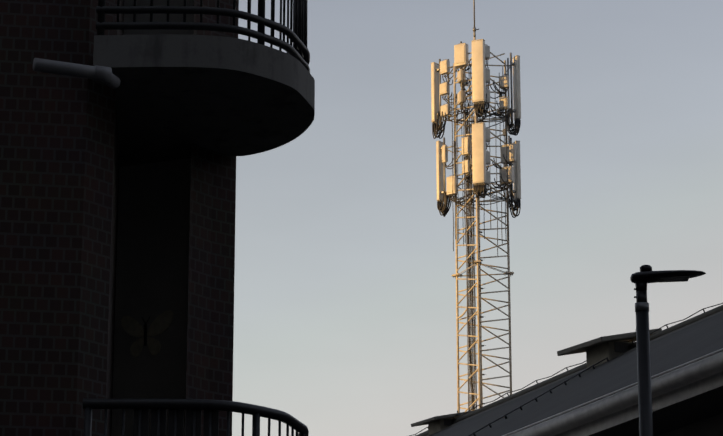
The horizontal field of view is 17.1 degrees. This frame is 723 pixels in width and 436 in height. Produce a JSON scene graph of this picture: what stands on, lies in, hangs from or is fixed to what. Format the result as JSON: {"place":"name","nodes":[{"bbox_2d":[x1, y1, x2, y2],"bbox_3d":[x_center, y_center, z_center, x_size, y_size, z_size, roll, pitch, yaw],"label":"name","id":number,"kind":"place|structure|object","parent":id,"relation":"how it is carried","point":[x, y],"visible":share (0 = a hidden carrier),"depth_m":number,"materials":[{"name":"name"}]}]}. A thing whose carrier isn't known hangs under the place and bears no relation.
{"place":"outdoors","nodes":[
{"label":"outdoors","id":0,"kind":"place"},
{"bbox_2d":[0,0,314,435],"bbox_3d":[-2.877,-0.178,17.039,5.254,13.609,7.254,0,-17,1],"label":"brick apartment block","id":1,"kind":"structure","parent":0,"point":[130,130],"depth_m":14.20,"materials":[{"name":"brick"}]},
{"bbox_2d":[232,0,722,435],"label":"sky","id":2,"kind":"structure","parent":0,"point":[345,286],"materials":[{"name":"blue"}]},
{"label":"ground","id":3,"kind":"structure","parent":0,"visible":0},
{"bbox_2d":[409,303,722,435],"bbox_3d":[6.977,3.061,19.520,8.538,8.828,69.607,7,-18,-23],"label":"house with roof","id":4,"kind":"structure","parent":3,"relation":"on","point":[596,394],"depth_m":23.04,"materials":[{"name":"grey metal"}]},
{"bbox_2d":[630,265,705,435],"bbox_3d":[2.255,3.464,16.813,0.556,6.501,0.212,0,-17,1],"label":"street lamp","id":5,"kind":"object","parent":3,"relation":"on","point":[644,276],"visible":1,"depth_m":17.57,"materials":[{"name":"metal"}]},
{"bbox_3d":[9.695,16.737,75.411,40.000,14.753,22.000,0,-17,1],"label":"building with mast","id":6,"kind":"object","parent":3,"relation":"on","visible":0},
{"bbox_2d":[431,0,520,412],"bbox_3d":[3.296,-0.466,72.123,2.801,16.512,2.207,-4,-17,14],"label":"lattice mast","id":7,"kind":"object","parent":6,"relation":"on","point":[475,172],"visible":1,"depth_m":72.41,"materials":[{"name":"metal"}]}
]}

